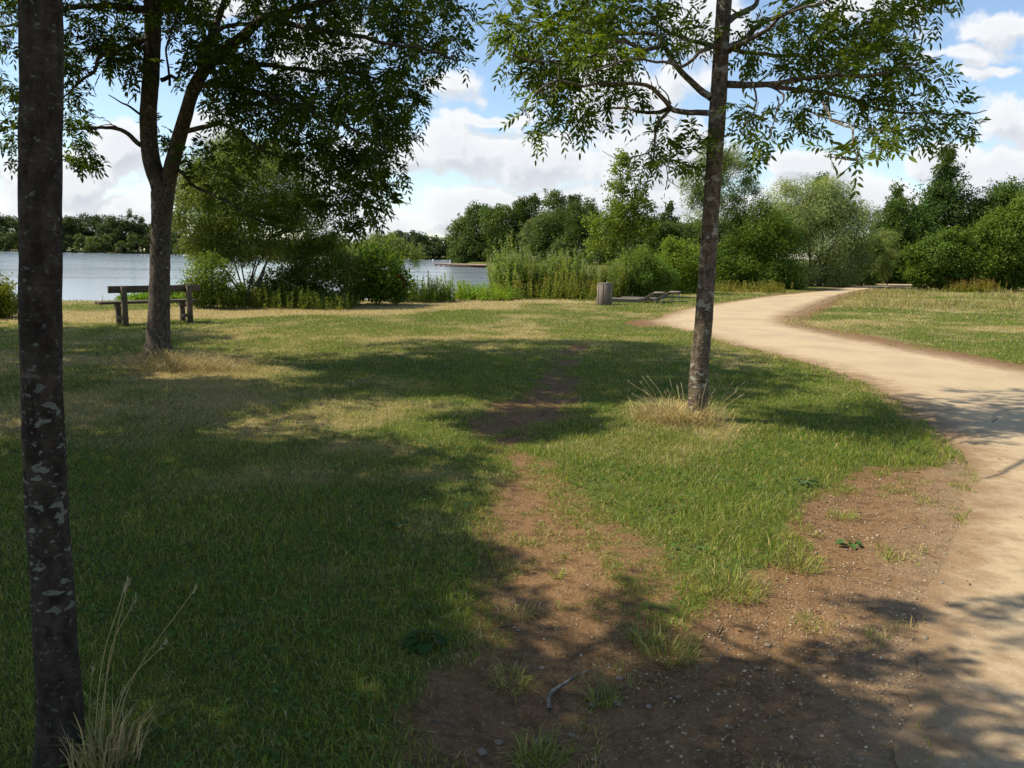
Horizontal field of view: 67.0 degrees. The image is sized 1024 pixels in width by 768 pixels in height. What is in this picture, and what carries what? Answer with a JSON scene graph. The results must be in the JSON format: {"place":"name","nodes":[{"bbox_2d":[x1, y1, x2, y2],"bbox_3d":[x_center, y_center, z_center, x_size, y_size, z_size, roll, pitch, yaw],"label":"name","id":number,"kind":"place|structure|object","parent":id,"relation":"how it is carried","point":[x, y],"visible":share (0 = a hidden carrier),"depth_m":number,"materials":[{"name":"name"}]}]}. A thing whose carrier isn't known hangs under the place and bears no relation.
{"place":"outdoors","nodes":[
{"label":"outdoors","id":0,"kind":"place"},
{"bbox_2d":[88,577,197,766],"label":"seed grass","id":1,"kind":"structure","parent":0,"point":[134,602],"depth_m":2.41,"materials":[{"name":"plant"}]},
{"bbox_2d":[0,252,492,300],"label":"lake","id":2,"kind":"structure","parent":0,"point":[89,276],"depth_m":89.61,"materials":[{"name":"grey liquid"}]},
{"bbox_2d":[434,263,487,266],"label":"jetty","id":3,"kind":"object","parent":2,"relation":"in","point":[458,264],"visible":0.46,"depth_m":151.71,"materials":[{"name":"grey wood"}]},
{"bbox_2d":[0,249,1023,767],"bbox_3d":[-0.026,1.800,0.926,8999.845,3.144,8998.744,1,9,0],"label":"ground","id":4,"kind":"structure","parent":0,"point":[470,703],"depth_m":3.88,"materials":[{"name":"soil"}]},
{"bbox_2d":[0,271,17,317],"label":"bush","id":5,"kind":"object","parent":4,"relation":"on","point":[8,306],"visible":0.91,"depth_m":17.82,"materials":[{"name":"green plant"}]},
{"bbox_2d":[17,0,86,767],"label":"ash tree","id":6,"kind":"object","parent":4,"relation":"on","point":[57,677],"visible":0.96,"depth_m":2.20,"materials":[{"name":"brown plant"}]},
{"bbox_2d":[27,683,180,767],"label":"dry grass tuft","id":7,"kind":"object","parent":4,"relation":"on","point":[91,761],"visible":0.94,"depth_m":2.41,"materials":[{"name":"plant"}]},
{"bbox_2d":[124,208,133,251],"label":"poplar tree","id":8,"kind":"object","parent":4,"relation":"on","point":[129,213],"visible":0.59,"depth_m":489.33,"materials":[{"name":"green plant"}]},
{"bbox_2d":[137,216,145,251],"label":"poplar tree","id":9,"kind":"object","parent":4,"relation":"on","point":[141,220],"visible":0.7,"depth_m":489.97,"materials":[{"name":"green plant"}]},
{"bbox_2d":[94,285,199,325],"bbox_3d":[-7.916,-1.718,16.919,2.080,0.885,0.575,-8,13,-43],"label":"park bench","id":10,"kind":"object","parent":4,"relation":"on","point":[122,304],"visible":0.85,"depth_m":16.64,"materials":[{"name":"wood"}]},
{"bbox_2d":[114,282,184,303],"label":"bush","id":11,"kind":"object","parent":4,"relation":"on","point":[144,296],"visible":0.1,"depth_m":23.09,"materials":[{"name":"green plant"}]},
{"bbox_2d":[83,336,294,375],"bbox_3d":[-4.270,-0.427,10.562,3.296,0.447,2.923,8,12,38],"label":"dry grass tuft","id":12,"kind":"object","parent":4,"relation":"on","point":[181,359],"visible":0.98,"depth_m":10.47,"materials":[{"name":"plant"}]},
{"bbox_2d":[175,248,248,307],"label":"bush","id":13,"kind":"object","parent":4,"relation":"on","point":[205,296],"visible":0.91,"depth_m":21.46,"materials":[{"name":"green plant"}]},
{"bbox_2d":[142,130,331,303],"bbox_3d":[-7.811,-4.852,22.611,5.557,5.427,3.515,1,9,0],"label":"willow bush","id":14,"kind":"object","parent":4,"relation":"on","point":[210,232],"visible":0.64,"depth_m":22.30,"materials":[{"name":"green plant"}]},
{"bbox_2d":[0,0,485,364],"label":"ash tree","id":15,"kind":"object","parent":4,"relation":"on","point":[209,55],"visible":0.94,"depth_m":9.95,"materials":[{"name":"green plant"}]},
{"bbox_2d":[0,212,488,258],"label":"wood","id":16,"kind":"object","parent":4,"relation":"on","point":[113,233],"visible":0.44,"depth_m":466.53,"materials":[{"name":"green plant"}]},
{"bbox_2d":[215,276,359,309],"bbox_3d":[-6.487,-2.635,22.484,4.137,0.952,2.700,1,9,0],"label":"nettle patch","id":17,"kind":"object","parent":4,"relation":"on","point":[289,301],"visible":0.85,"depth_m":22.21,"materials":[{"name":"green plant"}]},
{"bbox_2d":[238,227,370,305],"bbox_3d":[-6.511,-3.632,23.781,4.466,2.798,2.053,1,9,0],"label":"bush","id":18,"kind":"object","parent":4,"relation":"on","point":[325,267],"visible":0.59,"depth_m":23.45,"materials":[{"name":"green plant"}]},
{"bbox_2d":[339,232,417,305],"bbox_3d":[-4.239,-3.502,24.366,2.595,2.554,1.835,1,9,0],"label":"bush","id":19,"kind":"object","parent":4,"relation":"on","point":[384,284],"visible":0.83,"depth_m":24.07,"materials":[{"name":"green plant"}]},
{"bbox_2d":[339,228,426,300],"bbox_3d":[-4.384,-3.995,26.200,3.084,2.696,2.242,-4,11,-27],"label":"willow bush","id":20,"kind":"object","parent":4,"relation":"on","point":[393,242],"visible":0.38,"depth_m":25.92,"materials":[{"name":"green plant"}]},
{"bbox_2d":[382,518,407,526],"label":"broadleaf weed","id":21,"kind":"object","parent":4,"relation":"on","point":[395,523],"visible":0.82,"depth_m":4.59,"materials":[{"name":"green plant"}]},
{"bbox_2d":[397,274,407,301],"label":"dock plant","id":22,"kind":"object","parent":4,"relation":"on","point":[400,275],"visible":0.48,"depth_m":23.99,"materials":[{"name":"green plant"}]},
{"bbox_2d":[402,629,446,655],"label":"broadleaf weed","id":23,"kind":"object","parent":4,"relation":"on","point":[424,648],"visible":1,"depth_m":3.18,"materials":[{"name":"green plant"}]},
{"bbox_2d":[406,271,462,302],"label":"waterside plants","id":24,"kind":"object","parent":4,"relation":"on","point":[434,293],"visible":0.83,"depth_m":26.60,"materials":[{"name":"green plant"}]},
{"bbox_2d":[431,720,459,728],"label":"twig","id":25,"kind":"object","parent":4,"relation":"on","point":[444,723],"visible":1,"depth_m":2.69,"materials":[{"name":"wood"}]},
{"bbox_2d":[444,212,478,262],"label":"willow tree","id":26,"kind":"object","parent":4,"relation":"on","point":[455,227],"visible":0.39,"depth_m":177.31,"materials":[{"name":"green plant"}]},
{"bbox_2d":[448,200,502,263],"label":"alder tree","id":27,"kind":"object","parent":4,"relation":"on","point":[464,254],"visible":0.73,"depth_m":171.53,"materials":[{"name":"green plant"}]},
{"bbox_2d":[478,748,486,755],"bbox_3d":[-0.098,1.221,2.567,0.035,0.018,0.029,4,10,16],"label":"stone","id":28,"kind":"object","parent":4,"relation":"on","point":[482,751],"visible":1,"depth_m":2.56,"materials":[{"name":"grey stone"}]},
{"bbox_2d":[453,280,516,300],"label":"waterside plants","id":29,"kind":"object","parent":4,"relation":"on","point":[472,293],"visible":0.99,"depth_m":27.70,"materials":[{"name":"green plant"}]},
{"bbox_2d":[494,739,503,744],"bbox_3d":[-0.044,1.216,2.624,0.028,0.016,0.029,-3,10,-21],"label":"stone","id":30,"kind":"object","parent":4,"relation":"on","point":[498,742],"visible":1,"depth_m":2.62,"materials":[{"name":"grey stone"}]},
{"bbox_2d":[478,203,528,261],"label":"alder tree","id":31,"kind":"object","parent":4,"relation":"on","point":[493,220],"visible":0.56,"depth_m":162.97,"materials":[{"name":"green plant"}]},
{"bbox_2d":[2,355,1007,764],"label":"leaf litter","id":32,"kind":"object","parent":4,"relation":"on","point":[532,571],"visible":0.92,"depth_m":4.71,"materials":[{"name":"brown plant"}]},
{"bbox_2d":[498,625,521,628],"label":"twig","id":33,"kind":"object","parent":4,"relation":"on","point":[508,626],"visible":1,"depth_m":3.39,"materials":[{"name":"wood"}]},
{"bbox_2d":[0,284,1023,767],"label":"grass","id":34,"kind":"structure","parent":4,"relation":"on","point":[788,450],"depth_m":5.68,"materials":[{"name":"green plant"}]},
{"bbox_2d":[474,656,549,700],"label":"grass tuft","id":35,"kind":"object","parent":4,"relation":"on","point":[515,674],"visible":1,"depth_m":2.99,"materials":[{"name":"green plant"}]},
{"bbox_2d":[486,227,544,296],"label":"tall herbs","id":36,"kind":"object","parent":4,"relation":"on","point":[510,271],"visible":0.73,"depth_m":29.80,"materials":[{"name":"green plant"}]},
{"bbox_2d":[489,595,549,626],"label":"grass tuft","id":37,"kind":"object","parent":4,"relation":"on","point":[523,609],"visible":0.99,"depth_m":3.58,"materials":[{"name":"green plant"}]},
{"bbox_2d":[501,193,544,248],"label":"oak tree","id":38,"kind":"object","parent":4,"relation":"on","point":[531,204],"visible":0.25,"depth_m":166.50,"materials":[{"name":"green plant"}]},
{"bbox_2d":[506,535,541,548],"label":"grass tuft","id":39,"kind":"object","parent":4,"relation":"on","point":[521,541],"visible":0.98,"depth_m":4.43,"materials":[{"name":"plant"}]},
{"bbox_2d":[514,217,540,262],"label":"willow tree","id":40,"kind":"object","parent":4,"relation":"on","point":[524,234],"visible":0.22,"depth_m":154.39,"materials":[{"name":"green plant"}]},
{"bbox_2d":[523,480,545,488],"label":"grass tuft","id":41,"kind":"object","parent":4,"relation":"on","point":[532,487],"visible":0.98,"depth_m":5.52,"materials":[{"name":"green plant"}]},
{"bbox_2d":[492,718,600,767],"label":"grass tuft","id":42,"kind":"object","parent":4,"relation":"on","point":[535,756],"visible":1,"depth_m":2.54,"materials":[{"name":"green plant"}]},
{"bbox_2d":[492,270,603,300],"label":"meadow herbs","id":43,"kind":"object","parent":4,"relation":"on","point":[561,291],"visible":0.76,"depth_m":28.98,"materials":[{"name":"green plant"}]},
{"bbox_2d":[518,202,582,262],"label":"alder tree","id":44,"kind":"object","parent":4,"relation":"on","point":[545,226],"visible":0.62,"depth_m":145.49,"materials":[{"name":"green plant"}]},
{"bbox_2d":[537,188,572,248],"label":"willow tree","id":45,"kind":"object","parent":4,"relation":"on","point":[554,197],"visible":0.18,"depth_m":172.56,"materials":[{"name":"green plant"}]},
{"bbox_2d":[530,244,584,297],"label":"tall herbs","id":46,"kind":"object","parent":4,"relation":"on","point":[555,268],"visible":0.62,"depth_m":30.03,"materials":[{"name":"green plant"}]},
{"bbox_2d":[547,566,568,578],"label":"grass tuft","id":47,"kind":"object","parent":4,"relation":"on","point":[560,574],"visible":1,"depth_m":3.97,"materials":[{"name":"green plant"}]},
{"bbox_2d":[547,670,587,710],"bbox_3d":[0.196,1.159,2.951,0.060,0.023,0.316,6,11,30],"label":"fallen stick","id":48,"kind":"object","parent":4,"relation":"on","point":[550,693],"visible":1,"depth_m":2.93,"materials":[{"name":"grey wood"}]},
{"bbox_2d":[568,733,575,737],"bbox_3d":[0.207,1.214,2.669,0.030,0.016,0.020,8,12,35],"label":"stone","id":49,"kind":"object","parent":4,"relation":"on","point":[571,735],"visible":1,"depth_m":2.66,"materials":[{"name":"grey stone"}]},
{"bbox_2d":[560,193,584,250],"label":"pine tree","id":50,"kind":"object","parent":4,"relation":"on","point":[574,198],"visible":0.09,"depth_m":160.68,"materials":[{"name":"green plant"}]},
{"bbox_2d":[545,197,620,263],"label":"oak tree","id":51,"kind":"object","parent":4,"relation":"on","point":[576,212],"visible":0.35,"depth_m":138.18,"materials":[{"name":"green plant"}]},
{"bbox_2d":[563,676,634,709],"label":"grass tuft","id":52,"kind":"object","parent":4,"relation":"on","point":[607,701],"visible":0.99,"depth_m":2.88,"materials":[{"name":"green plant"}]},
{"bbox_2d":[569,253,633,297],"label":"tall herbs","id":53,"kind":"object","parent":4,"relation":"on","point":[620,290],"visible":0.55,"depth_m":30.33,"materials":[{"name":"green plant"}]},
{"bbox_2d":[597,281,612,304],"bbox_3d":[3.128,-3.054,26.114,0.530,0.821,0.530,0,10,-8],"label":"litter bin","id":54,"kind":"object","parent":4,"relation":"on","point":[604,293],"visible":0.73,"depth_m":25.92,"materials":[{"name":"metal"}]},
{"bbox_2d":[578,147,662,260],"bbox_3d":[5.508,-8.385,39.132,4.295,7.102,2.663,1,9,0],"label":"young tree","id":55,"kind":"object","parent":4,"relation":"on","point":[618,210],"visible":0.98,"depth_m":38.83,"materials":[{"name":"green plant"}]},
{"bbox_2d":[583,206,659,264],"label":"oak tree","id":56,"kind":"object","parent":4,"relation":"on","point":[601,256],"visible":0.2,"depth_m":120.49,"materials":[{"name":"green plant"}]},
{"bbox_2d":[595,292,665,303],"bbox_3d":[4.239,-3.102,27.644,2.400,0.418,0.760,4,10,17],"label":"timber lounger","id":57,"kind":"object","parent":4,"relation":"on","point":[630,300],"visible":0.77,"depth_m":27.33,"materials":[{"name":"wood"}]},
{"bbox_2d":[602,243,684,296],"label":"bush","id":58,"kind":"object","parent":4,"relation":"on","point":[649,274],"visible":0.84,"depth_m":31.36,"materials":[{"name":"green plant"}]},
{"bbox_2d":[618,619,670,644],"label":"grass tuft","id":59,"kind":"object","parent":4,"relation":"on","point":[633,636],"visible":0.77,"depth_m":3.33,"materials":[{"name":"green plant"}]},
{"bbox_2d":[621,291,680,301],"bbox_3d":[5.117,-3.222,28.480,2.100,0.418,0.760,4,10,17],"label":"timber lounger","id":60,"kind":"object","parent":4,"relation":"on","point":[662,296],"visible":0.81,"depth_m":28.14,"materials":[{"name":"wood"}]},
{"bbox_2d":[635,210,700,263],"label":"oak tree","id":61,"kind":"object","parent":4,"relation":"on","point":[668,227],"visible":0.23,"depth_m":104.63,"materials":[{"name":"green plant"}]},
{"bbox_2d":[656,198,682,250],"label":"pine tree","id":62,"kind":"object","parent":4,"relation":"on","point":[670,209],"visible":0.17,"depth_m":114.92,"materials":[{"name":"green plant"}]},
{"bbox_2d":[620,619,723,669],"bbox_3d":[0.641,1.088,3.198,0.449,0.102,0.393,-5,11,-31],"label":"grass tuft","id":63,"kind":"object","parent":4,"relation":"on","point":[679,642],"visible":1,"depth_m":3.22,"materials":[{"name":"green plant"}]},
{"bbox_2d":[615,374,749,428],"bbox_3d":[1.647,0.137,7.661,1.506,0.472,1.332,7,11,34],"label":"dry grass tuft","id":64,"kind":"object","parent":4,"relation":"on","point":[678,413],"visible":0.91,"depth_m":7.59,"materials":[{"name":"plant"}]},
{"bbox_2d":[655,231,719,293],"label":"bush","id":65,"kind":"object","parent":4,"relation":"on","point":[685,262],"visible":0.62,"depth_m":34.20,"materials":[{"name":"green plant"}]},
{"bbox_2d":[682,211,754,256],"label":"oak tree","id":66,"kind":"object","parent":4,"relation":"on","point":[697,231],"visible":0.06,"depth_m":93.61,"materials":[{"name":"green plant"}]},
{"bbox_2d":[670,134,767,246],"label":"willow tree","id":67,"kind":"object","parent":4,"relation":"on","point":[730,162],"visible":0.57,"depth_m":41.43,"materials":[{"name":"green plant"}]},
{"bbox_2d":[470,0,991,420],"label":"ash tree","id":68,"kind":"object","parent":4,"relation":"on","point":[598,45],"visible":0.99,"depth_m":7.04,"materials":[{"name":"green plant"}]},
{"bbox_2d":[672,555,790,608],"bbox_3d":[1.072,0.972,3.764,0.651,0.130,0.598,1,9,0],"label":"grass tuft","id":69,"kind":"object","parent":4,"relation":"on","point":[752,593],"visible":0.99,"depth_m":3.79,"materials":[{"name":"green plant"}]},
{"bbox_2d":[715,279,792,292],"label":"meadow herbs","id":70,"kind":"object","parent":4,"relation":"on","point":[741,290],"visible":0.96,"depth_m":37.35,"materials":[{"name":"green plant"}]},
{"bbox_2d":[697,193,811,289],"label":"bush","id":71,"kind":"object","parent":4,"relation":"on","point":[758,245],"visible":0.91,"depth_m":40.59,"materials":[{"name":"green plant"}]},
{"bbox_2d":[766,547,836,578],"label":"grass tuft","id":72,"kind":"object","parent":4,"relation":"on","point":[800,569],"visible":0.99,"depth_m":4.08,"materials":[{"name":"green plant"}]},
{"bbox_2d":[794,477,819,486],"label":"broadleaf weed","id":73,"kind":"object","parent":4,"relation":"on","point":[800,481],"visible":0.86,"depth_m":5.59,"materials":[{"name":"green plant"}]},
{"bbox_2d":[797,525,833,536],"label":"grass tuft","id":74,"kind":"object","parent":4,"relation":"on","point":[817,533],"visible":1,"depth_m":4.62,"materials":[{"name":"green plant"}]},
{"bbox_2d":[754,172,884,286],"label":"willow tree","id":75,"kind":"object","parent":4,"relation":"on","point":[845,257],"visible":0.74,"depth_m":45.37,"materials":[{"name":"green plant"}]},
{"bbox_2d":[810,170,838,202],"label":"alder tree","id":76,"kind":"object","parent":4,"relation":"on","point":[824,175],"visible":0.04,"depth_m":67.72,"materials":[{"name":"green plant"}]},
{"bbox_2d":[824,506,864,521],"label":"grass tuft","id":77,"kind":"object","parent":4,"relation":"on","point":[838,513],"visible":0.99,"depth_m":4.97,"materials":[{"name":"green plant"}]},
{"bbox_2d":[836,539,862,549],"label":"broadleaf weed","id":78,"kind":"object","parent":4,"relation":"on","point":[853,546],"visible":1,"depth_m":4.43,"materials":[{"name":"green plant"}]},
{"bbox_2d":[837,229,886,285],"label":"willow tree","id":79,"kind":"object","parent":4,"relation":"on","point":[871,280],"visible":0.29,"depth_m":49.09,"materials":[{"name":"green plant"}]},
{"bbox_2d":[871,227,901,284],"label":"willow tree","id":80,"kind":"object","parent":4,"relation":"on","point":[884,266],"visible":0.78,"depth_m":49.93,"materials":[{"name":"green plant"}]},
{"bbox_2d":[864,193,922,283],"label":"alder tree","id":81,"kind":"object","parent":4,"relation":"on","point":[897,219],"visible":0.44,"depth_m":54.42,"materials":[{"name":"green plant"}]},
{"bbox_2d":[883,178,944,282],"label":"alder tree","id":82,"kind":"object","parent":4,"relation":"on","point":[923,220],"visible":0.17,"depth_m":56.09,"materials":[{"name":"green plant"}]},
{"bbox_2d":[896,224,994,290],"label":"hazel bush","id":83,"kind":"object","parent":4,"relation":"on","point":[939,258],"visible":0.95,"depth_m":42.86,"materials":[{"name":"green plant"}]},
{"bbox_2d":[909,141,1015,253],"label":"alder tree","id":84,"kind":"object","parent":4,"relation":"on","point":[940,198],"visible":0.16,"depth_m":59.60,"materials":[{"name":"green plant"}]},
{"bbox_2d":[934,273,1007,292],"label":"meadow herbs","id":85,"kind":"object","parent":4,"relation":"on","point":[973,287],"visible":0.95,"depth_m":41.93,"materials":[{"name":"green plant"}]},
{"bbox_2d":[956,173,1023,237],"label":"alder tree","id":86,"kind":"object","parent":4,"relation":"on","point":[998,195],"visible":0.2,"depth_m":59.71,"materials":[{"name":"green plant"}]},
{"bbox_2d":[964,188,1023,290],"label":"hazel bush","id":87,"kind":"object","parent":4,"relation":"on","point":[1002,240],"visible":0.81,"depth_m":43.63,"materials":[{"name":"green plant"}]},
{"bbox_2d":[0,0,1023,259],"label":"sky","id":88,"kind":"structure","parent":0,"point":[467,158],"materials":[{"name":"blue"}]},
{"bbox_2d":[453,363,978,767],"bbox_3d":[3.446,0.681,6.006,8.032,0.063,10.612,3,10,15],"label":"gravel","id":89,"kind":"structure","parent":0,"point":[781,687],"depth_m":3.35,"materials":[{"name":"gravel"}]},
{"bbox_2d":[650,284,1023,767],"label":"path","id":90,"kind":"structure","parent":0,"point":[974,648],"depth_m":4.59,"materials":[{"name":"beige gravel"}]},
{"bbox_2d":[822,286,1023,311],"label":"meadow grass","id":91,"kind":"structure","parent":0,"point":[891,305],"depth_m":29.52,"materials":[{"name":"plant"}]}
]}

